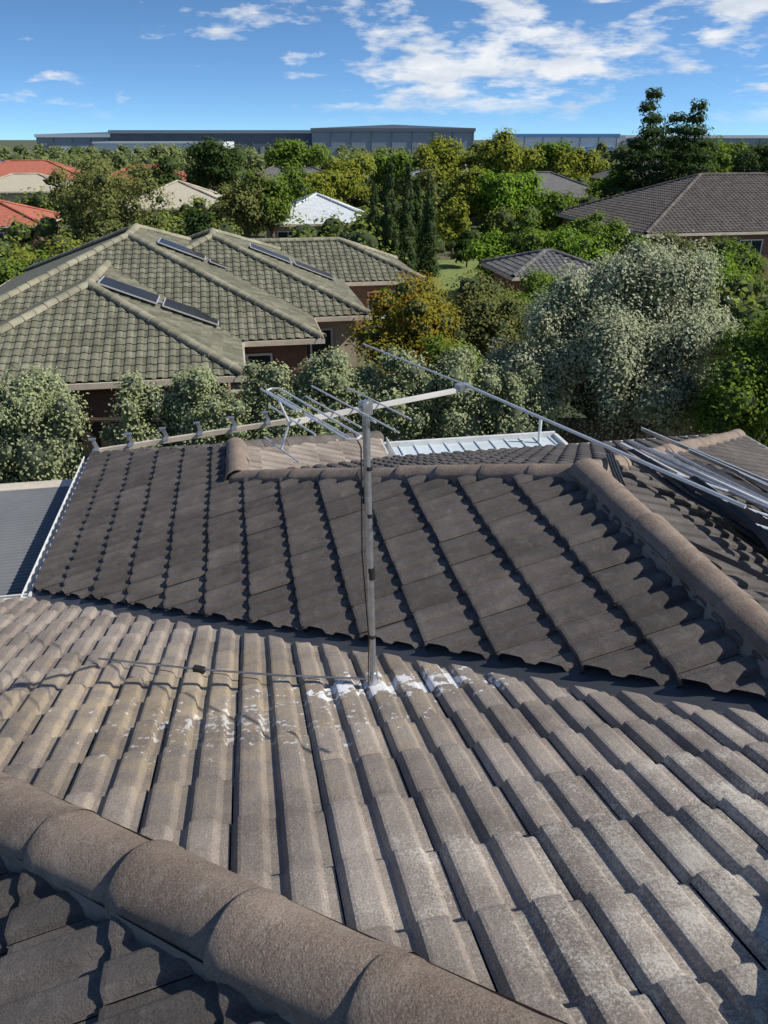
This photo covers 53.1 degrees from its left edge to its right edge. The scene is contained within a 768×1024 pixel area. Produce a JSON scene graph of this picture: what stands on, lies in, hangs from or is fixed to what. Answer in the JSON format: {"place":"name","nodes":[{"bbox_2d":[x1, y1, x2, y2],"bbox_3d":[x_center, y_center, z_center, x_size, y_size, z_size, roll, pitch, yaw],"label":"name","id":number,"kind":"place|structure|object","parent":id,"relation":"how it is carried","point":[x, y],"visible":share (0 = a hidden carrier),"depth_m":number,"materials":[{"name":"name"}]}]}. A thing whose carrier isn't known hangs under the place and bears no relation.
{"place":"outdoors","nodes":[
{"label":"outdoors","id":0,"kind":"place"},
{"bbox_2d":[0,479,72,491],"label":"patio roof","id":1,"kind":"structure","parent":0,"point":[31,485],"depth_m":9.30,"materials":[{"name":"beige paint"}]},
{"bbox_2d":[0,486,69,595],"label":"corrugated sheet","id":2,"kind":"object","parent":1,"relation":"on","point":[27,518],"depth_m":8.30,"materials":[{"name":"metal"}]},
{"bbox_2d":[34,132,110,156],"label":"warehouse","id":3,"kind":"structure","parent":0,"point":[67,140],"depth_m":386.98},
{"bbox_2d":[108,130,311,157],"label":"warehouse","id":4,"kind":"structure","parent":0,"point":[258,140],"depth_m":359.43,"materials":[{"name":"metal"}]},
{"bbox_2d":[0,140,767,435],"bbox_3d":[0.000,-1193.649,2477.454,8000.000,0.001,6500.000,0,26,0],"label":"ground","id":5,"kind":"structure","parent":0,"point":[32,143],"depth_m":61.98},
{"bbox_2d":[0,248,49,284],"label":"tree","id":6,"kind":"object","parent":5,"relation":"on","point":[9,270],"visible":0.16,"depth_m":36.27,"materials":[{"name":"green plant"}]},
{"bbox_2d":[0,191,50,204],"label":"house walls","id":7,"kind":"structure","parent":5,"relation":"on","point":[10,195],"depth_m":91.11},
{"bbox_2d":[0,174,59,191],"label":"house roof","id":8,"kind":"structure","parent":7,"relation":"on","point":[14,182],"depth_m":92.12,"materials":[{"name":"beige tile"}]},
{"bbox_2d":[42,166,109,233],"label":"tree","id":9,"kind":"object","parent":5,"relation":"on","point":[51,179],"visible":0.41,"depth_m":54.87,"materials":[{"name":"green plant"}]},
{"bbox_2d":[56,153,174,238],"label":"eucalyptus tree","id":10,"kind":"object","parent":5,"relation":"on","point":[79,198],"visible":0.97,"depth_m":51.45,"materials":[{"name":"green plant"}]},
{"bbox_2d":[0,342,246,418],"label":"wing walls","id":11,"kind":"structure","parent":5,"relation":"on","point":[98,397],"depth_m":21.32,"materials":[{"name":"brick"}]},
{"bbox_2d":[0,287,242,385],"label":"wing roof","id":12,"kind":"structure","parent":11,"relation":"on","point":[172,359],"depth_m":21.67,"materials":[{"name":"green tile"}]},
{"bbox_2d":[0,281,87,333],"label":"wing hip","id":13,"kind":"object","parent":12,"relation":"on","point":[27,315],"visible":1,"depth_m":22.59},
{"bbox_2d":[86,280,243,375],"bbox_3d":[-6.486,-5.477,22.487,6.479,1.965,0.354,17,31,31],"label":"wing hip","id":14,"kind":"object","parent":12,"relation":"on","point":[234,367],"visible":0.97,"depth_m":22.29,"materials":[{"name":"tile"}]},
{"bbox_2d":[95,266,243,367],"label":"wing roof","id":15,"kind":"structure","parent":11,"relation":"on","point":[220,341],"depth_m":23.98,"materials":[{"name":"green tile"}]},
{"bbox_2d":[124,154,183,190],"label":"tree","id":16,"kind":"object","parent":5,"relation":"on","point":[166,175],"visible":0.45,"depth_m":90.91,"materials":[{"name":"green plant"}]},
{"bbox_2d":[0,279,324,402],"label":"wing walls","id":17,"kind":"structure","parent":5,"relation":"on","point":[291,354],"depth_m":25.67,"materials":[{"name":"brick"}]},
{"bbox_2d":[0,233,122,294],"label":"wing roof","id":18,"kind":"structure","parent":17,"relation":"on","point":[20,279],"depth_m":32.13,"materials":[{"name":"green tile"}]},
{"bbox_2d":[0,237,314,341],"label":"wing roof","id":19,"kind":"structure","parent":17,"relation":"on","point":[177,282],"depth_m":26.37,"materials":[{"name":"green tile"}]},
{"bbox_2d":[0,232,127,302],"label":"wing hip","id":20,"kind":"object","parent":19,"relation":"on","point":[51,272],"visible":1,"depth_m":26.78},
{"bbox_2d":[134,228,322,337],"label":"wing roof","id":21,"kind":"structure","parent":17,"relation":"on","point":[151,236],"depth_m":28.71,"materials":[{"name":"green tile"}]},
{"bbox_2d":[127,231,325,338],"bbox_3d":[-5.780,-8.102,26.982,9.272,2.765,0.356,17,31,31],"label":"wing hip","id":22,"kind":"object","parent":21,"relation":"on","point":[236,291],"visible":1,"depth_m":26.70,"materials":[{"name":"tile"}]},
{"bbox_2d":[127,201,219,224],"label":"house walls","id":23,"kind":"structure","parent":5,"relation":"on","point":[162,212],"depth_m":72.91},
{"bbox_2d":[126,181,223,208],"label":"house roof","id":24,"kind":"structure","parent":23,"relation":"on","point":[184,193],"depth_m":74.49,"materials":[{"name":"beige tile"}]},
{"bbox_2d":[180,135,246,190],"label":"tree","id":25,"kind":"object","parent":5,"relation":"on","point":[217,163],"visible":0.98,"depth_m":94.48,"materials":[{"name":"green plant"}]},
{"bbox_2d":[210,166,280,237],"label":"tree","id":26,"kind":"object","parent":5,"relation":"on","point":[238,206],"visible":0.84,"depth_m":54.81,"materials":[{"name":"green plant"}]},
{"bbox_2d":[234,167,314,237],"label":"tree","id":27,"kind":"object","parent":5,"relation":"on","point":[282,187],"visible":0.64,"depth_m":55.94,"materials":[{"name":"green plant"}]},
{"bbox_2d":[0,342,563,483],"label":"hedge","id":28,"kind":"object","parent":5,"relation":"on","point":[40,417],"visible":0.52,"depth_m":17.80,"materials":[{"name":"green plant"}]},
{"bbox_2d":[262,138,331,168],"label":"tree","id":29,"kind":"object","parent":5,"relation":"on","point":[286,153],"visible":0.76,"depth_m":105.64,"materials":[{"name":"green plant"}]},
{"bbox_2d":[263,224,351,237],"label":"house walls","id":30,"kind":"structure","parent":5,"relation":"on","point":[279,232],"depth_m":58.53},
{"bbox_2d":[275,195,361,224],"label":"house roof","id":31,"kind":"structure","parent":30,"relation":"on","point":[314,206],"depth_m":59.60,"materials":[{"name":"white metal"}]},
{"bbox_2d":[291,168,347,202],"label":"tree","id":32,"kind":"object","parent":5,"relation":"on","point":[320,184],"visible":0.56,"depth_m":75.68,"materials":[{"name":"green plant"}]},
{"bbox_2d":[307,291,371,374],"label":"wing walls","id":33,"kind":"structure","parent":5,"relation":"on","point":[333,329],"depth_m":29.15,"materials":[{"name":"brick"}]},
{"bbox_2d":[192,232,369,316],"bbox_3d":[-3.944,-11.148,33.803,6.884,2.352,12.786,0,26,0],"label":"wing roof","id":34,"kind":"structure","parent":33,"relation":"on","point":[340,287],"depth_m":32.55,"materials":[{"name":"green tile"}]},
{"bbox_2d":[97,238,335,325],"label":"solar panels","id":35,"kind":"object","parent":34,"relation":"on","point":[128,289],"visible":0.82,"depth_m":25.27,"materials":[{"name":"glass"}]},
{"bbox_2d":[211,232,372,314],"bbox_3d":[-3.785,-9.409,30.060,8.070,2.418,0.356,17,31,31],"label":"wing hip","id":36,"kind":"object","parent":34,"relation":"on","point":[328,292],"visible":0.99,"depth_m":29.84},
{"bbox_2d":[310,153,376,203],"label":"tree","id":37,"kind":"object","parent":5,"relation":"on","point":[353,182],"visible":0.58,"depth_m":80.55,"materials":[{"name":"green plant"}]},
{"bbox_2d":[345,281,403,329],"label":"wing walls","id":38,"kind":"structure","parent":5,"relation":"on","point":[359,289],"depth_m":35.87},
{"bbox_2d":[265,240,414,281],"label":"wing roof","id":39,"kind":"structure","parent":38,"relation":"on","point":[346,263],"depth_m":36.27,"materials":[{"name":"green tile"}]},
{"bbox_2d":[0,173,767,332],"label":"garden shrubs","id":40,"kind":"object","parent":5,"relation":"on","point":[46,228],"visible":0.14,"depth_m":54.59,"materials":[{"name":"green plant"}]},
{"bbox_2d":[0,140,767,190],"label":"distant trees","id":41,"kind":"object","parent":5,"relation":"on","point":[148,155],"visible":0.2,"depth_m":177.99,"materials":[{"name":"green plant"}]},
{"bbox_2d":[4,418,765,453],"bbox_3d":[-0.459,-1.590,20.445,31.318,1.900,0.092,0,26,0],"label":"paling fence","id":42,"kind":"object","parent":5,"relation":"on","point":[95,423],"visible":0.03,"depth_m":20.19,"materials":[{"name":"wood"}]},
{"bbox_2d":[377,155,403,260],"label":"pencil pine","id":43,"kind":"object","parent":5,"relation":"on","point":[389,231],"visible":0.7,"depth_m":49.36,"materials":[{"name":"green plant"}]},
{"bbox_2d":[369,151,413,195],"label":"tree","id":44,"kind":"object","parent":5,"relation":"on","point":[397,161],"visible":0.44,"depth_m":93.88,"materials":[{"name":"green plant"}]},
{"bbox_2d":[341,265,465,385],"bbox_3d":[0.829,-5.596,25.477,4.502,4.814,4.226,0,26,0],"label":"autumn tree","id":45,"kind":"object","parent":5,"relation":"on","point":[419,305],"visible":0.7,"depth_m":24.69,"materials":[{"name":"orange plant"}]},
{"bbox_2d":[396,154,418,271],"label":"pencil pine","id":46,"kind":"object","parent":5,"relation":"on","point":[407,228],"visible":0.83,"depth_m":50.60,"materials":[{"name":"green plant"}]},
{"bbox_2d":[414,168,441,280],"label":"pencil pine","id":47,"kind":"object","parent":5,"relation":"on","point":[428,260],"visible":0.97,"depth_m":48.99,"materials":[{"name":"green plant"}]},
{"bbox_2d":[413,133,465,183],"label":"tree","id":48,"kind":"object","parent":5,"relation":"on","point":[440,156],"visible":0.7,"depth_m":89.62,"materials":[{"name":"green plant"}]},
{"bbox_2d":[416,329,487,409],"bbox_3d":[2.122,-3.708,23.194,2.599,3.438,3.095,-17,30,-30],"label":"shrub","id":49,"kind":"object","parent":5,"relation":"on","point":[435,346],"visible":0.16,"depth_m":22.76,"materials":[{"name":"green plant"}]},
{"bbox_2d":[434,197,471,259],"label":"tree","id":50,"kind":"object","parent":5,"relation":"on","point":[452,224],"visible":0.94,"depth_m":57.44,"materials":[{"name":"green plant"}]},
{"bbox_2d":[442,165,494,228],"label":"tree","id":51,"kind":"object","parent":5,"relation":"on","point":[460,183],"visible":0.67,"depth_m":69.15,"materials":[{"name":"green plant"}]},
{"bbox_2d":[384,419,567,454],"bbox_3d":[1.319,1.127,11.415,2.785,4.800,1.555,-5,26,-9],"label":"flat awning","id":52,"kind":"object","parent":5,"relation":"on","point":[471,443],"visible":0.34,"depth_m":11.10,"materials":[{"name":"white paint"}]},
{"bbox_2d":[438,268,535,368],"bbox_3d":[3.785,-6.233,27.163,4.485,4.497,4.960,0,26,0],"label":"tree","id":53,"kind":"object","parent":5,"relation":"on","point":[485,318],"visible":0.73,"depth_m":25.72,"materials":[{"name":"green plant"}]},
{"bbox_2d":[460,126,545,177],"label":"tree","id":54,"kind":"object","parent":5,"relation":"on","point":[499,156],"visible":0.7,"depth_m":87.60,"materials":[{"name":"green plant"}]},
{"bbox_2d":[465,167,551,221],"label":"tree","id":55,"kind":"object","parent":5,"relation":"on","point":[507,191],"visible":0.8,"depth_m":67.56,"materials":[{"name":"green plant"}]},
{"bbox_2d":[491,209,553,256],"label":"shrub","id":56,"kind":"object","parent":5,"relation":"on","point":[531,240],"visible":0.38,"depth_m":43.17,"materials":[{"name":"green plant"}]},
{"bbox_2d":[481,262,584,299],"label":"house walls","id":57,"kind":"structure","parent":5,"relation":"on","point":[512,281],"depth_m":39.02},
{"bbox_2d":[513,251,596,276],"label":"house roof","id":58,"kind":"structure","parent":57,"relation":"on","point":[546,264],"depth_m":38.45,"materials":[{"name":"grey tile"}]},
{"bbox_2d":[517,265,565,309],"bbox_3d":[7.168,-9.191,34.380,3.077,3.522,3.574,0,26,0],"label":"shrub","id":59,"kind":"object","parent":5,"relation":"on","point":[538,280],"visible":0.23,"depth_m":33.77,"materials":[{"name":"green plant"}]},
{"bbox_2d":[517,140,575,173],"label":"tree","id":60,"kind":"object","parent":5,"relation":"on","point":[550,149],"visible":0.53,"depth_m":111.23,"materials":[{"name":"green plant"}]},
{"bbox_2d":[531,190,579,233],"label":"tree","id":61,"kind":"object","parent":5,"relation":"on","point":[553,202],"visible":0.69,"depth_m":61.12,"materials":[{"name":"green plant"}]},
{"bbox_2d":[544,221,610,265],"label":"shrub","id":62,"kind":"object","parent":5,"relation":"on","point":[567,241],"visible":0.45,"depth_m":41.69,"materials":[{"name":"green plant"}]},
{"bbox_2d":[550,146,609,182],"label":"tree","id":63,"kind":"object","parent":5,"relation":"on","point":[578,164],"visible":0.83,"depth_m":110.08,"materials":[{"name":"green plant"}]},
{"bbox_2d":[567,209,632,254],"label":"shrub","id":64,"kind":"object","parent":5,"relation":"on","point":[616,229],"visible":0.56,"depth_m":47.00,"materials":[{"name":"green plant"}]},
{"bbox_2d":[478,225,753,442],"bbox_3d":[6.229,-3.512,19.803,6.980,7.432,6.181,-13,29,-25],"label":"silver shrub","id":65,"kind":"object","parent":5,"relation":"on","point":[620,339],"visible":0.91,"depth_m":18.36,"materials":[{"name":"green plant"}]},
{"bbox_2d":[600,87,672,196],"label":"pine tree","id":66,"kind":"object","parent":5,"relation":"on","point":[640,152],"visible":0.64,"depth_m":71.56,"materials":[{"name":"green plant"}]},
{"bbox_2d":[554,213,767,279],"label":"house walls","id":67,"kind":"structure","parent":5,"relation":"on","point":[758,241],"depth_m":49.30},
{"bbox_2d":[555,176,695,232],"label":"house roof","id":68,"kind":"structure","parent":67,"relation":"on","point":[628,207],"depth_m":53.76,"materials":[{"name":"grey tile"}]},
{"bbox_2d":[646,174,767,233],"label":"house roof","id":69,"kind":"structure","parent":67,"relation":"on","point":[745,194],"depth_m":50.69,"materials":[{"name":"grey tile"}]},
{"bbox_2d":[642,111,694,187],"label":"pine tree","id":70,"kind":"object","parent":5,"relation":"on","point":[675,118],"visible":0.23,"depth_m":77.00,"materials":[{"name":"green plant"}]},
{"bbox_2d":[648,229,711,262],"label":"shrub","id":71,"kind":"object","parent":5,"relation":"on","point":[684,244],"visible":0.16,"depth_m":43.61,"materials":[{"name":"green plant"}]},
{"bbox_2d":[651,98,723,183],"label":"pine tree","id":72,"kind":"object","parent":5,"relation":"on","point":[689,157],"visible":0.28,"depth_m":69.75,"materials":[{"name":"green plant"}]},
{"bbox_2d":[678,287,767,446],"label":"tree","id":73,"kind":"object","parent":5,"relation":"on","point":[739,394],"visible":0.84,"depth_m":16.27,"materials":[{"name":"green plant"}]},
{"bbox_2d":[704,235,767,297],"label":"shrub","id":74,"kind":"object","parent":5,"relation":"on","point":[753,262],"visible":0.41,"depth_m":41.95,"materials":[{"name":"green plant"}]},
{"bbox_2d":[725,141,767,174],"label":"tree","id":75,"kind":"object","parent":5,"relation":"on","point":[750,159],"visible":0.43,"depth_m":60.18,"materials":[{"name":"green plant"}]},
{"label":"house","id":76,"kind":"object","parent":5,"relation":"on","visible":0},
{"bbox_2d":[0,161,75,179],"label":"house roof","id":77,"kind":"structure","parent":76,"relation":"on","point":[41,167],"depth_m":108.79,"materials":[{"name":"tile"}]},
{"bbox_2d":[0,0,767,139],"label":"sky","id":78,"kind":"structure","parent":0,"point":[67,66],"materials":[{"name":"blue"}]},
{"bbox_2d":[310,125,475,155],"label":"warehouse","id":79,"kind":"structure","parent":0,"point":[407,137],"depth_m":341.45,"materials":[{"name":"metal"}]},
{"bbox_2d":[432,259,489,304],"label":"lawn","id":80,"kind":"structure","parent":0,"point":[450,269],"depth_m":53.62,"materials":[{"name":"green plant"}]},
{"bbox_2d":[464,227,513,283],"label":"shrub","id":81,"kind":"object","parent":80,"relation":"on","point":[480,250],"visible":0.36,"depth_m":43.70,"materials":[{"name":"green plant"}]},
{"bbox_2d":[492,134,619,153],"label":"warehouse","id":82,"kind":"structure","parent":0,"point":[587,141],"depth_m":386.98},
{"bbox_2d":[618,135,767,149],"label":"warehouse","id":83,"kind":"structure","parent":0,"point":[750,139],"depth_m":386.92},
{"bbox_3d":[-1.844,-0.807,9.003,3.514,0.650,2.078,0,26,0],"label":"roof slope end underlay","id":84,"kind":"object","parent":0,"visible":0},
{"bbox_2d":[103,443,224,451],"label":"roof slope end","id":85,"kind":"structure","parent":84,"relation":"on","point":[208,446],"depth_m":9.05,"materials":[{"name":"tile"}]},
{"bbox_2d":[244,431,383,449],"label":"hip caps","id":86,"kind":"object","parent":85,"relation":"on","point":[290,441],"visible":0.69,"depth_m":8.73,"materials":[{"name":"tile"}]},
{"bbox_2d":[92,417,292,452],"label":"patio beam","id":87,"kind":"structure","parent":84,"relation":"on","point":[204,434],"depth_m":9.68,"materials":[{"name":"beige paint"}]},
{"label":"brick walls","id":88,"kind":"object","parent":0,"visible":0},
{"bbox_2d":[0,434,767,600],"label":"gutters","id":89,"kind":"object","parent":88,"relation":"on","point":[28,591],"visible":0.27,"depth_m":7.79,"materials":[{"name":"white paint"}]},
{"bbox_2d":[0,873,192,1023],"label":"roof slope side underlay","id":90,"kind":"object","parent":89,"relation":"on","point":[112,1002],"depth_m":1.93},
{"bbox_2d":[0,856,290,1023],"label":"roof slope side","id":91,"kind":"structure","parent":90,"relation":"on","point":[79,971],"depth_m":1.96,"materials":[{"name":"tile"}]},
{"bbox_2d":[47,482,239,606],"bbox_3d":[-2.268,0.031,7.279,1.787,0.650,5.027,-5,26,-9],"label":"roof slope wing underlay","id":92,"kind":"object","parent":89,"relation":"on","point":[164,573],"visible":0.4,"depth_m":6.12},
{"bbox_2d":[33,444,240,619],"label":"roof slope wing","id":93,"kind":"structure","parent":92,"relation":"on","point":[142,498],"depth_m":6.75,"materials":[{"name":"tile"}]},
{"bbox_2d":[223,437,250,480],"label":"ridge caps","id":94,"kind":"object","parent":93,"relation":"on","point":[237,453],"visible":0.87,"depth_m":7.48,"materials":[{"name":"concrete"}]},
{"bbox_2d":[9,619,767,1023],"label":"roof slope front underlay","id":95,"kind":"object","parent":89,"relation":"on","point":[429,837],"depth_m":2.53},
{"bbox_2d":[0,597,767,1023],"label":"roof slope front","id":96,"kind":"structure","parent":95,"relation":"on","point":[684,955],"depth_m":2.58,"materials":[{"name":"tile"}]},
{"bbox_2d":[0,771,567,1023],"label":"hip caps","id":97,"kind":"object","parent":96,"relation":"on","point":[266,951],"visible":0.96,"depth_m":1.86,"materials":[{"name":"tile"}]},
{"bbox_2d":[98,343,746,694],"bbox_3d":[-0.019,0.203,3.628,3.068,1.781,1.216,17,31,31],"label":"tv antenna","id":98,"kind":"object","parent":95,"relation":"on","point":[364,409],"visible":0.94,"depth_m":3.20,"materials":[{"name":"silver metal"}]},
{"bbox_2d":[32,584,767,728],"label":"valley flashing","id":99,"kind":"object","parent":89,"relation":"on","point":[704,696],"visible":0.4,"depth_m":3.96,"materials":[{"name":"metal"}]},
{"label":"roof slope back underlay","id":100,"kind":"object","parent":89,"relation":"on","visible":0},
{"bbox_2d":[228,463,573,486],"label":"ridge cap","id":101,"kind":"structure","parent":100,"relation":"on","point":[508,472],"depth_m":5.89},
{"bbox_2d":[287,433,713,468],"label":"roof slope back","id":102,"kind":"structure","parent":100,"relation":"on","point":[570,453],"depth_m":7.78,"materials":[{"name":"tile"}]},
{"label":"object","id":103,"kind":"object","parent":89,"relation":"on","visible":0},
{"bbox_2d":[610,436,767,611],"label":"roof slope","id":104,"kind":"structure","parent":103,"relation":"on","point":[686,518],"depth_m":4.97,"materials":[{"name":"tile"}]},
{"bbox_2d":[569,458,767,678],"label":"ridge cap","id":105,"kind":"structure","parent":104,"relation":"on","point":[733,605],"depth_m":3.94,"materials":[{"name":"concrete"}]},
{"bbox_2d":[596,429,745,474],"bbox_3d":[3.007,-0.638,7.633,0.243,1.637,5.901,17,31,31],"label":"ridge cap","id":106,"kind":"object","parent":104,"relation":"on","point":[705,441],"visible":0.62,"depth_m":7.40,"materials":[{"name":"concrete"}]},
{"bbox_2d":[606,427,767,582],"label":"pool heating pipes","id":107,"kind":"object","parent":104,"relation":"on","point":[749,524],"visible":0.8,"depth_m":5.28,"materials":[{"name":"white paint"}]},
{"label":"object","id":108,"kind":"object","parent":89,"relation":"on","visible":0},
{"bbox_2d":[247,436,387,469],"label":"roof slope","id":109,"kind":"structure","parent":108,"relation":"on","point":[312,454],"depth_m":8.46,"materials":[{"name":"tile"}]},
{"bbox_2d":[238,484,739,668],"bbox_3d":[0.207,0.251,5.105,5.038,0.853,1.725,17,31,31],"label":"roof slope wing underlay","id":110,"kind":"object","parent":88,"relation":"on","point":[473,558],"visible":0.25,"depth_m":4.77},
{"bbox_2d":[237,473,767,700],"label":"roof slope wing","id":111,"kind":"structure","parent":110,"relation":"on","point":[492,583],"depth_m":4.61,"materials":[{"name":"tile"}]},
{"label":"house","id":112,"kind":"object","parent":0,"visible":0},
{"bbox_2d":[531,173,587,196],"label":"house roof","id":113,"kind":"structure","parent":112,"relation":"on","point":[554,182],"depth_m":83.67,"materials":[{"name":"grey tile"}]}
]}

